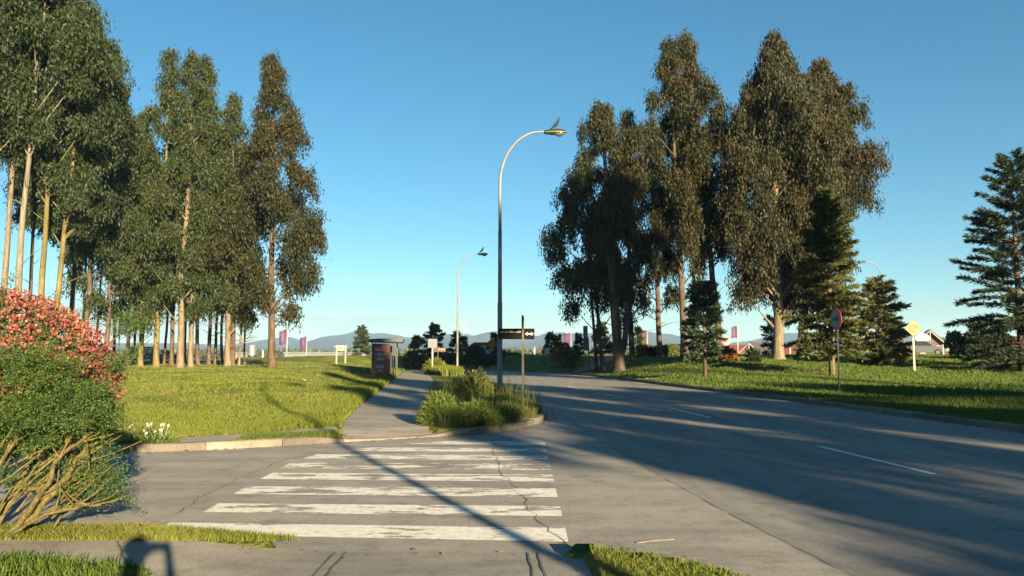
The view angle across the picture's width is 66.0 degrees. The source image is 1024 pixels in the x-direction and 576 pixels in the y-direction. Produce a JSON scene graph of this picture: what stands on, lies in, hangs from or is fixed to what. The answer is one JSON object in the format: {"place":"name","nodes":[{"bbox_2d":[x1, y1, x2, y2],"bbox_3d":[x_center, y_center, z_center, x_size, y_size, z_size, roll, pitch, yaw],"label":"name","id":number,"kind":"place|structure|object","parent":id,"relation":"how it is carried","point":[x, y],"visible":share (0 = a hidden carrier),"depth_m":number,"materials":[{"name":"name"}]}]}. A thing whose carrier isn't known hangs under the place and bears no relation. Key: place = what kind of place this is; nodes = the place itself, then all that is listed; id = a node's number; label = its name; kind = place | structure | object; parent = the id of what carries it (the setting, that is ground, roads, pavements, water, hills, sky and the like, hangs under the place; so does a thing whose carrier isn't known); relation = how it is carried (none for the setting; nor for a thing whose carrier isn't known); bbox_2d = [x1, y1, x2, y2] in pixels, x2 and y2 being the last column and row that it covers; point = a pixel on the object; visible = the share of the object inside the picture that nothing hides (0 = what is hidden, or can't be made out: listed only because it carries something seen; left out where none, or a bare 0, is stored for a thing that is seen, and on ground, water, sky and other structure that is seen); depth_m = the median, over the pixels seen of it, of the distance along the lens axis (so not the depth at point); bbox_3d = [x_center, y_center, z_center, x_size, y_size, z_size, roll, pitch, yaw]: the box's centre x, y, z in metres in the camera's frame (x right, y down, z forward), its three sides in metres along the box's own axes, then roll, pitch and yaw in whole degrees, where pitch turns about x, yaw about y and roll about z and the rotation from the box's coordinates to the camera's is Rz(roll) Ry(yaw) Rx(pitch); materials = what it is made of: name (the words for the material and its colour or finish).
{"place":"outdoors","nodes":[
{"label":"outdoors","id":0,"kind":"place"},
{"bbox_2d":[0,539,591,575],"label":"pavement","id":1,"kind":"structure","parent":0,"point":[179,558],"depth_m":5.95,"materials":[{"name":"concrete"}]},
{"bbox_2d":[0,417,849,575],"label":"side street","id":2,"kind":"structure","parent":0,"point":[606,494],"depth_m":8.67,"materials":[{"name":"asphalt"}]},
{"bbox_2d":[165,522,567,541],"bbox_3d":[-1.380,2.189,7.087,3.762,0.001,0.530,0,-5,4],"label":"crosswalk stripe","id":3,"kind":"object","parent":2,"relation":"on","point":[443,532],"visible":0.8,"depth_m":7.08,"materials":[{"name":"paint"}]},
{"bbox_2d":[204,503,561,515],"bbox_3d":[-1.323,2.274,8.094,3.661,0.001,0.510,0,-5,3],"label":"crosswalk stripe","id":4,"kind":"object","parent":2,"relation":"on","point":[356,508],"visible":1,"depth_m":8.09,"materials":[{"name":"paint"}]},
{"bbox_2d":[234,486,557,496],"bbox_3d":[-1.345,2.362,9.150,3.738,0.001,0.570,0,-5,2],"label":"crosswalk stripe","id":5,"kind":"object","parent":2,"relation":"on","point":[549,492],"visible":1,"depth_m":9.14,"materials":[{"name":"paint"}]},
{"bbox_2d":[261,473,553,481],"bbox_3d":[-1.347,2.452,10.221,3.773,0.001,0.580,0,-5,2],"label":"crosswalk stripe","id":6,"kind":"object","parent":2,"relation":"on","point":[334,476],"visible":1,"depth_m":10.18,"materials":[{"name":"paint"}]},
{"bbox_2d":[281,462,550,469],"bbox_3d":[-1.355,2.535,11.213,3.820,0.001,0.630,0,-5,2],"label":"crosswalk stripe","id":7,"kind":"object","parent":2,"relation":"on","point":[303,464],"visible":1,"depth_m":11.18,"materials":[{"name":"paint"}]},
{"bbox_2d":[302,454,548,459],"bbox_3d":[-1.308,2.618,12.204,3.760,0.001,0.560,0,-5,3],"label":"crosswalk stripe","id":8,"kind":"object","parent":2,"relation":"on","point":[435,457],"visible":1,"depth_m":12.15,"materials":[{"name":"paint"}]},
{"bbox_2d":[348,447,546,451],"bbox_3d":[-1.074,2.696,13.145,3.326,0.001,0.530,0,-5,3],"label":"crosswalk stripe","id":9,"kind":"object","parent":2,"relation":"on","point":[444,450],"visible":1,"depth_m":13.16,"materials":[{"name":"paint"}]},
{"bbox_2d":[412,441,544,444],"bbox_3d":[-0.637,2.778,14.124,2.493,0.001,0.515,0,-5,5],"label":"crosswalk stripe","id":10,"kind":"object","parent":2,"relation":"on","point":[487,443],"visible":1,"depth_m":14.04,"materials":[{"name":"paint"}]},
{"bbox_2d":[5,331,945,350],"bbox_3d":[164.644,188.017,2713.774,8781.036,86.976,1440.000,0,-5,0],"label":"mountains","id":11,"kind":"structure","parent":0,"point":[327,343],"depth_m":2605.80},
{"bbox_2d":[0,355,1023,575],"bbox_3d":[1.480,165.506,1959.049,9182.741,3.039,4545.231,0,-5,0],"label":"ground","id":12,"kind":"structure","parent":0,"point":[583,551],"depth_m":35.02,"materials":[{"name":"plant"}]},
{"bbox_2d":[0,146,68,303],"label":"gum tree","id":13,"kind":"object","parent":12,"relation":"on","point":[16,216],"visible":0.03,"depth_m":58.13,"materials":[{"name":"green plant"}]},
{"bbox_2d":[0,0,69,351],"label":"gum tree","id":14,"kind":"object","parent":12,"relation":"on","point":[5,268],"visible":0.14,"depth_m":45.04,"materials":[{"name":"green plant"}]},
{"bbox_2d":[0,0,96,164],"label":"gum tree","id":15,"kind":"object","parent":12,"relation":"on","point":[5,48],"visible":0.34,"depth_m":42.72,"materials":[{"name":"green plant"}]},
{"bbox_2d":[0,0,127,350],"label":"gum tree","id":16,"kind":"object","parent":12,"relation":"on","point":[76,48],"visible":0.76,"depth_m":43.20,"materials":[{"name":"green plant"}]},
{"bbox_2d":[2,0,133,359],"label":"gum tree","id":17,"kind":"object","parent":12,"relation":"on","point":[80,223],"visible":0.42,"depth_m":46.78,"materials":[{"name":"green plant"}]},
{"bbox_2d":[0,4,139,353],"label":"gum tree","id":18,"kind":"object","parent":12,"relation":"on","point":[89,113],"visible":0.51,"depth_m":45.29,"materials":[{"name":"green plant"}]},
{"bbox_2d":[0,548,154,575],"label":"verge grass","id":19,"kind":"structure","parent":12,"relation":"on","point":[104,564],"depth_m":5.46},
{"bbox_2d":[15,7,141,348],"bbox_3d":[-29.141,-6.958,53.104,7.092,24.812,6.424,0,-5,0],"label":"gum tree","id":20,"kind":"object","parent":12,"relation":"on","point":[73,287],"visible":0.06,"depth_m":52.16,"materials":[{"name":"green plant"}]},
{"bbox_2d":[0,267,158,537],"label":"flowering bush","id":21,"kind":"object","parent":12,"relation":"on","point":[36,415],"visible":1,"depth_m":6.49,"materials":[{"name":"green plant"}]},
{"bbox_2d":[37,37,153,349],"bbox_3d":[-28.093,-5.872,52.704,6.404,22.636,6.839,0,-5,0],"label":"gum tree","id":22,"kind":"object","parent":12,"relation":"on","point":[98,250],"visible":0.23,"depth_m":52.15,"materials":[{"name":"green plant"}]},
{"bbox_2d":[54,79,176,360],"bbox_3d":[-26.753,-4.626,53.558,7.207,20.170,6.018,2,-5,-26],"label":"gum tree","id":23,"kind":"object","parent":12,"relation":"on","point":[101,304],"visible":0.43,"depth_m":53.11,"materials":[{"name":"green plant"}]},
{"bbox_2d":[96,153,172,365],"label":"gum tree","id":24,"kind":"object","parent":12,"relation":"on","point":[138,293],"visible":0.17,"depth_m":56.65,"materials":[{"name":"green plant"}]},
{"bbox_2d":[103,105,172,365],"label":"gum tree","id":25,"kind":"object","parent":12,"relation":"on","point":[123,304],"visible":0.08,"depth_m":57.91,"materials":[{"name":"green plant"}]},
{"bbox_2d":[129,346,168,360],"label":"parked car","id":26,"kind":"object","parent":12,"relation":"on","point":[147,353],"visible":0.35,"depth_m":93.92,"materials":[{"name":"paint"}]},
{"bbox_2d":[0,520,299,541],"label":"verge grass","id":27,"kind":"structure","parent":12,"relation":"on","point":[90,532],"depth_m":6.46,"materials":[{"name":"plant"}]},
{"bbox_2d":[119,422,183,443],"bbox_3d":[-6.136,2.527,13.427,1.007,0.468,1.040,0,-5,0],"label":"daisy clump","id":28,"kind":"object","parent":12,"relation":"on","point":[156,435],"visible":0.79,"depth_m":13.31,"materials":[{"name":"white plant"}]},
{"bbox_2d":[116,44,195,366],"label":"gum tree","id":29,"kind":"object","parent":12,"relation":"on","point":[166,88],"visible":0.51,"depth_m":56.94,"materials":[{"name":"green plant"}]},
{"bbox_2d":[123,47,227,367],"bbox_3d":[-23.644,-5.895,56.761,6.382,23.282,6.480,0,-5,0],"label":"gum tree","id":30,"kind":"object","parent":12,"relation":"on","point":[184,109],"visible":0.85,"depth_m":55.83,"materials":[{"name":"green plant"}]},
{"bbox_2d":[158,125,197,365],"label":"gum tree","id":31,"kind":"object","parent":12,"relation":"on","point":[172,328],"visible":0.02,"depth_m":59.80,"materials":[{"name":"green plant"}]},
{"bbox_2d":[166,54,226,366],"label":"gum tree","id":32,"kind":"object","parent":12,"relation":"on","point":[204,164],"visible":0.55,"depth_m":56.84,"materials":[{"name":"green plant"}]},
{"bbox_2d":[171,138,227,364],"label":"gum tree","id":33,"kind":"object","parent":12,"relation":"on","point":[197,358],"visible":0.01,"depth_m":63.74,"materials":[{"name":"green plant"}]},
{"bbox_2d":[2,361,404,448],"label":"grass","id":34,"kind":"structure","parent":12,"relation":"on","point":[334,409],"depth_m":23.49,"materials":[{"name":"plant"}]},
{"bbox_2d":[194,121,228,364],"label":"gum tree","id":35,"kind":"object","parent":12,"relation":"on","point":[208,356],"visible":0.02,"depth_m":65.75,"materials":[{"name":"green plant"}]},
{"bbox_2d":[205,152,227,364],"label":"gum tree","id":36,"kind":"object","parent":12,"relation":"on","point":[215,346],"depth_m":66.76,"materials":[{"name":"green plant"}]},
{"bbox_2d":[185,90,267,365],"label":"gum tree","id":37,"kind":"object","parent":12,"relation":"on","point":[232,128],"visible":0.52,"depth_m":57.02,"materials":[{"name":"green plant"}]},
{"bbox_2d":[206,140,264,365],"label":"gum tree","id":38,"kind":"object","parent":12,"relation":"on","point":[222,278],"visible":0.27,"depth_m":57.32,"materials":[{"name":"green plant"}]},
{"bbox_2d":[223,192,267,365],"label":"gum tree","id":39,"kind":"object","parent":12,"relation":"on","point":[258,248],"visible":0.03,"depth_m":58.86,"materials":[{"name":"green plant"}]},
{"bbox_2d":[155,427,338,444],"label":"footpath","id":40,"kind":"structure","parent":12,"relation":"on","point":[210,438],"depth_m":14.14,"materials":[{"name":"concrete"}]},
{"bbox_2d":[204,49,330,367],"bbox_3d":[-16.396,-5.766,55.943,7.734,22.867,8.390,-4,-6,40],"label":"gum tree","id":41,"kind":"object","parent":12,"relation":"on","point":[269,202],"visible":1,"depth_m":54.88,"materials":[{"name":"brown plant"}]},
{"bbox_2d":[0,412,547,455],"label":"kerb","id":42,"kind":"structure","parent":12,"relation":"on","point":[208,445],"depth_m":13.71,"materials":[{"name":"concrete"}]},
{"bbox_2d":[279,327,287,356],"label":"flag","id":43,"kind":"object","parent":12,"relation":"on","point":[283,337],"visible":0.9,"depth_m":109.76,"materials":[{"name":"pink fabric"}]},
{"bbox_2d":[237,427,335,439],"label":"verge grass","id":44,"kind":"structure","parent":12,"relation":"on","point":[282,434],"depth_m":14.06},
{"bbox_2d":[283,352,348,356],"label":"low wall","id":45,"kind":"structure","parent":12,"relation":"on","point":[291,354],"depth_m":226.15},
{"bbox_2d":[351,324,371,355],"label":"conifer","id":46,"kind":"object","parent":12,"relation":"on","point":[361,337],"visible":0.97,"depth_m":91.51,"materials":[{"name":"green plant"}]},
{"bbox_2d":[366,338,404,375],"bbox_3d":[-8.193,4.551,51.183,2.352,2.574,4.300,1,-5,-7],"label":"bus shelter","id":47,"kind":"object","parent":12,"relation":"on","point":[382,359],"visible":1,"depth_m":49.31,"materials":[{"name":"metal"}]},
{"bbox_2d":[339,372,433,437],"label":"footpath","id":48,"kind":"structure","parent":12,"relation":"on","point":[390,409],"depth_m":20.25,"materials":[{"name":"concrete"}]},
{"bbox_2d":[401,349,426,368],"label":"shrub","id":49,"kind":"object","parent":12,"relation":"on","point":[412,360],"visible":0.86,"depth_m":83.36,"materials":[{"name":"green plant"}]},
{"bbox_2d":[405,334,427,354],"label":"conifer","id":50,"kind":"object","parent":12,"relation":"on","point":[417,342],"visible":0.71,"depth_m":91.51,"materials":[{"name":"green plant"}]},
{"bbox_2d":[421,356,447,373],"bbox_3d":[-5.892,5.974,60.673,2.448,1.510,2.417,0,-5,0],"label":"weed clump","id":51,"kind":"object","parent":12,"relation":"on","point":[425,368],"visible":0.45,"depth_m":60.34,"materials":[{"name":"green plant"}]},
{"bbox_2d":[422,321,447,354],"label":"conifer","id":52,"kind":"object","parent":12,"relation":"on","point":[434,329],"visible":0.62,"depth_m":94.58,"materials":[{"name":"green plant"}]},
{"bbox_2d":[414,390,458,425],"bbox_3d":[-1.549,2.561,16.836,1.125,0.922,1.113,0,-5,0],"label":"weed clump","id":53,"kind":"object","parent":12,"relation":"on","point":[436,401],"visible":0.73,"depth_m":16.62,"materials":[{"name":"green plant"}]},
{"bbox_2d":[428,365,463,375],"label":"verge grass","id":54,"kind":"structure","parent":12,"relation":"on","point":[439,370],"depth_m":53.44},
{"bbox_2d":[441,352,461,366],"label":"shrub","id":55,"kind":"object","parent":12,"relation":"on","point":[450,359],"visible":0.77,"depth_m":81.96,"materials":[{"name":"green plant"}]},
{"bbox_2d":[447,330,465,353],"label":"conifer","id":56,"kind":"object","parent":12,"relation":"on","point":[452,343],"visible":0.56,"depth_m":93.47,"materials":[{"name":"green plant"}]},
{"bbox_2d":[456,253,487,365],"bbox_3d":[-3.178,2.028,63.109,2.540,9.780,0.312,0,-5,-3],"label":"street lamp","id":57,"kind":"object","parent":12,"relation":"on","point":[457,331],"visible":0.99,"depth_m":63.02,"materials":[{"name":"metal"}]},
{"bbox_2d":[456,363,494,396],"bbox_3d":[-1.202,3.146,25.837,1.386,1.368,1.366,0,-5,0],"label":"weed clump","id":58,"kind":"object","parent":12,"relation":"on","point":[480,379],"visible":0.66,"depth_m":25.64,"materials":[{"name":"green plant"}]},
{"bbox_2d":[466,344,486,364],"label":"shrub","id":59,"kind":"object","parent":12,"relation":"on","point":[474,352],"visible":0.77,"depth_m":81.19,"materials":[{"name":"green plant"}]},
{"bbox_2d":[450,396,507,427],"bbox_3d":[-0.751,2.642,16.581,1.361,0.732,1.358,0,-5,0],"label":"weed clump","id":60,"kind":"object","parent":12,"relation":"on","point":[484,410],"visible":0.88,"depth_m":16.29,"materials":[{"name":"green plant"}]},
{"bbox_2d":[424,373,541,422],"bbox_3d":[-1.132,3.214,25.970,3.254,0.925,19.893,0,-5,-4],"label":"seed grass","id":61,"kind":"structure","parent":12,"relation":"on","point":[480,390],"depth_m":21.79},
{"bbox_2d":[427,378,542,427],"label":"tall grass","id":62,"kind":"structure","parent":12,"relation":"on","point":[519,413],"depth_m":18.05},
{"bbox_2d":[476,353,496,366],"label":"shrub","id":63,"kind":"object","parent":12,"relation":"on","point":[484,359],"visible":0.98,"depth_m":79.23,"materials":[{"name":"green plant"}]},
{"bbox_2d":[17,347,990,359],"bbox_3d":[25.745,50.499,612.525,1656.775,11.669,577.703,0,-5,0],"label":"wood","id":64,"kind":"object","parent":12,"relation":"on","point":[203,353],"visible":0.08,"depth_m":350.36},
{"bbox_2d":[499,315,533,403],"bbox_3d":[0.207,2.105,22.008,0.829,2.655,0.829,-4,-6,39],"label":"street name sign","id":65,"kind":"object","parent":12,"relation":"on","point":[522,333],"visible":1,"depth_m":22.00,"materials":[{"name":"metal"}]},
{"bbox_2d":[497,129,567,392],"bbox_3d":[0.743,-0.894,28.173,2.540,9.780,0.312,0,-5,0],"label":"street lamp","id":66,"kind":"object","parent":12,"relation":"on","point":[559,132],"visible":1,"depth_m":28.15,"materials":[{"name":"metal"}]},
{"bbox_2d":[541,331,556,353],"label":"conifer","id":67,"kind":"object","parent":12,"relation":"on","point":[549,337],"visible":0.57,"depth_m":94.59,"materials":[{"name":"green plant"}]},
{"bbox_2d":[549,341,574,364],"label":"shrub","id":68,"kind":"object","parent":12,"relation":"on","point":[558,348],"visible":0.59,"depth_m":69.42,"materials":[{"name":"green plant"}]},
{"bbox_2d":[559,350,582,368],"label":"shrub","id":69,"kind":"object","parent":12,"relation":"on","point":[569,358],"visible":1,"depth_m":66.48,"materials":[{"name":"green plant"}]},
{"bbox_2d":[572,332,585,354],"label":"conifer","id":70,"kind":"object","parent":12,"relation":"on","point":[578,340],"visible":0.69,"depth_m":97.55,"materials":[{"name":"green plant"}]},
{"bbox_2d":[583,326,588,370],"bbox_3d":[5.864,4.835,62.310,0.460,3.688,0.070,-1,-5,8],"label":"panel sign","id":71,"kind":"object","parent":12,"relation":"on","point":[585,340],"visible":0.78,"depth_m":62.32,"materials":[{"name":"metal"}]},
{"bbox_2d":[536,178,641,371],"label":"gum tree","id":72,"kind":"object","parent":12,"relation":"on","point":[572,223],"visible":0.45,"depth_m":58.64,"materials":[{"name":"green plant"}]},
{"bbox_2d":[581,251,597,371],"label":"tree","id":73,"kind":"object","parent":12,"relation":"on","point":[595,346],"visible":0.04,"depth_m":59.79,"materials":[{"name":"plant"}]},
{"bbox_2d":[586,321,612,353],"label":"conifer","id":74,"kind":"object","parent":12,"relation":"on","point":[604,333],"visible":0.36,"depth_m":97.60,"materials":[{"name":"green plant"}]},
{"bbox_2d":[556,98,663,372],"bbox_3d":[7.280,-4.044,56.650,6.730,20.139,7.812,-3,-6,31],"label":"gum tree","id":75,"kind":"object","parent":12,"relation":"on","point":[620,179],"visible":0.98,"depth_m":55.85,"materials":[{"name":"green plant"}]},
{"bbox_2d":[602,106,655,360],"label":"gum tree","id":76,"kind":"object","parent":12,"relation":"on","point":[625,122],"visible":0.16,"depth_m":60.04,"materials":[{"name":"green plant"}]},
{"bbox_2d":[627,325,646,353],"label":"conifer","id":77,"kind":"object","parent":12,"relation":"on","point":[640,339],"visible":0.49,"depth_m":89.57,"materials":[{"name":"green plant"}]},
{"bbox_2d":[629,138,689,356],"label":"gum tree","id":78,"kind":"object","parent":12,"relation":"on","point":[645,283],"visible":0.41,"depth_m":58.89,"materials":[{"name":"green plant"}]},
{"bbox_2d":[662,343,679,356],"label":"shrub","id":79,"kind":"object","parent":12,"relation":"on","point":[670,349],"visible":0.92,"depth_m":59.27,"materials":[{"name":"green plant"}]},
{"bbox_2d":[637,34,720,356],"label":"gum tree","id":80,"kind":"object","parent":12,"relation":"on","point":[669,63],"visible":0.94,"depth_m":57.11,"materials":[{"name":"green plant"}]},
{"bbox_2d":[679,280,729,377],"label":"conifer","id":81,"kind":"object","parent":12,"relation":"on","point":[699,291],"visible":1,"depth_m":41.70,"materials":[{"name":"green plant"}]},
{"bbox_2d":[665,27,746,346],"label":"gum tree","id":82,"kind":"object","parent":12,"relation":"on","point":[707,91],"visible":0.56,"depth_m":57.48,"materials":[{"name":"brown plant"}]},
{"bbox_2d":[394,352,1023,424],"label":"grass","id":83,"kind":"structure","parent":12,"relation":"on","point":[999,394],"depth_m":34.73,"materials":[{"name":"plant"}]},
{"bbox_2d":[717,345,740,361],"bbox_3d":[14.165,4.422,51.781,1.569,1.463,1.916,-2,-5,23],"label":"shrub","id":84,"kind":"object","parent":12,"relation":"on","point":[729,354],"visible":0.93,"depth_m":51.39,"materials":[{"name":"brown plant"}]},
{"bbox_2d":[463,368,1023,432],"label":"kerb","id":85,"kind":"structure","parent":12,"relation":"on","point":[986,423],"depth_m":23.03,"materials":[{"name":"concrete"}]},
{"bbox_2d":[745,347,762,361],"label":"shrub","id":86,"kind":"object","parent":12,"relation":"on","point":[753,354],"visible":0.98,"depth_m":51.53,"materials":[{"name":"green plant"}]},
{"bbox_2d":[738,342,769,353],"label":"house","id":87,"kind":"structure","parent":12,"relation":"on","point":[746,347],"depth_m":150.01,"materials":[{"name":"brick"}]},
{"bbox_2d":[759,313,785,355],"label":"conifer","id":88,"kind":"object","parent":12,"relation":"on","point":[767,329],"visible":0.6,"depth_m":59.87,"materials":[{"name":"green plant"}]},
{"bbox_2d":[696,28,861,359],"bbox_3d":[18.757,-6.890,55.991,11.196,23.966,10.967,0,-5,0],"label":"gum tree","id":89,"kind":"object","parent":12,"relation":"on","point":[776,100],"visible":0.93,"depth_m":53.96,"materials":[{"name":"green plant"}]},
{"bbox_2d":[780,185,878,374],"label":"conifer","id":90,"kind":"object","parent":12,"relation":"on","point":[826,237],"visible":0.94,"depth_m":41.64,"materials":[{"name":"green plant"}]},
{"bbox_2d":[766,56,893,356],"bbox_3d":[23.228,-6.364,62.168,10.426,23.610,11.100,0,-5,0],"label":"gum tree","id":91,"kind":"object","parent":12,"relation":"on","point":[865,160],"visible":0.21,"depth_m":59.09,"materials":[{"name":"green plant"}]},
{"bbox_2d":[830,308,841,390],"bbox_3d":[12.158,2.431,29.402,0.081,3.353,0.800,1,-5,-6],"label":"round sign","id":92,"kind":"object","parent":12,"relation":"on","point":[836,319],"visible":0.94,"depth_m":29.39,"materials":[{"name":"metal"}]},
{"bbox_2d":[845,274,915,365],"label":"conifer","id":93,"kind":"object","parent":12,"relation":"on","point":[878,310],"visible":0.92,"depth_m":49.40,"materials":[{"name":"green plant"}]},
{"bbox_2d":[869,321,916,359],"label":"conifer","id":94,"kind":"object","parent":12,"relation":"on","point":[900,355],"visible":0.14,"depth_m":53.31,"materials":[{"name":"green plant"}]},
{"bbox_2d":[904,320,921,370],"bbox_3d":[22.377,3.316,43.889,0.970,3.124,0.104,-1,-5,6],"label":"diamond sign","id":95,"kind":"object","parent":12,"relation":"on","point":[913,328],"visible":0.97,"depth_m":43.94,"materials":[{"name":"metal"}]},
{"bbox_2d":[907,341,948,353],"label":"parked car","id":96,"kind":"object","parent":12,"relation":"on","point":[925,347],"visible":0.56,"depth_m":76.98,"materials":[{"name":"silver metal"}]},
{"bbox_2d":[915,329,949,353],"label":"house","id":97,"kind":"structure","parent":12,"relation":"on","point":[936,340],"depth_m":127.32,"materials":[{"name":"brick"}]},
{"bbox_2d":[941,329,983,357],"bbox_3d":[31.936,3.964,55.968,2.952,2.162,2.809,0,-5,0],"label":"shrub","id":98,"kind":"object","parent":12,"relation":"on","point":[955,338],"visible":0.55,"depth_m":55.55,"materials":[{"name":"green plant"}]},
{"bbox_2d":[942,146,1023,371],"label":"conifer","id":99,"kind":"object","parent":12,"relation":"on","point":[989,219],"visible":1,"depth_m":44.17,"materials":[{"name":"green plant"}]},
{"bbox_2d":[965,325,1010,358],"bbox_3d":[32.716,3.613,53.950,3.095,2.805,3.168,-2,-5,25],"label":"shrub","id":100,"kind":"object","parent":12,"relation":"on","point":[972,331],"visible":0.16,"depth_m":53.71,"materials":[{"name":"green plant"}]},
{"bbox_2d":[0,0,1023,344],"label":"sky","id":101,"kind":"structure","parent":0,"point":[413,110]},
{"bbox_2d":[575,354,627,371],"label":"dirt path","id":102,"kind":"structure","parent":0,"point":[608,358],"depth_m":64.88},
{"bbox_2d":[589,541,762,575],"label":"verge grass","id":103,"kind":"structure","parent":0,"point":[648,568],"depth_m":5.56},
{"bbox_2d":[403,369,1023,575],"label":"road","id":104,"kind":"structure","parent":0,"point":[788,481],"depth_m":11.14,"materials":[{"name":"asphalt"}]},
{"bbox_2d":[587,433,852,575],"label":"road joint","id":105,"kind":"object","parent":104,"relation":"on","point":[735,516],"visible":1,"depth_m":7.70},
{"bbox_2d":[817,446,936,473],"bbox_3d":[5.477,2.610,12.079,0.120,0.001,3.192,0,-5,-5],"label":"lane marking","id":106,"kind":"object","parent":104,"relation":"on","point":[911,468],"visible":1,"depth_m":11.83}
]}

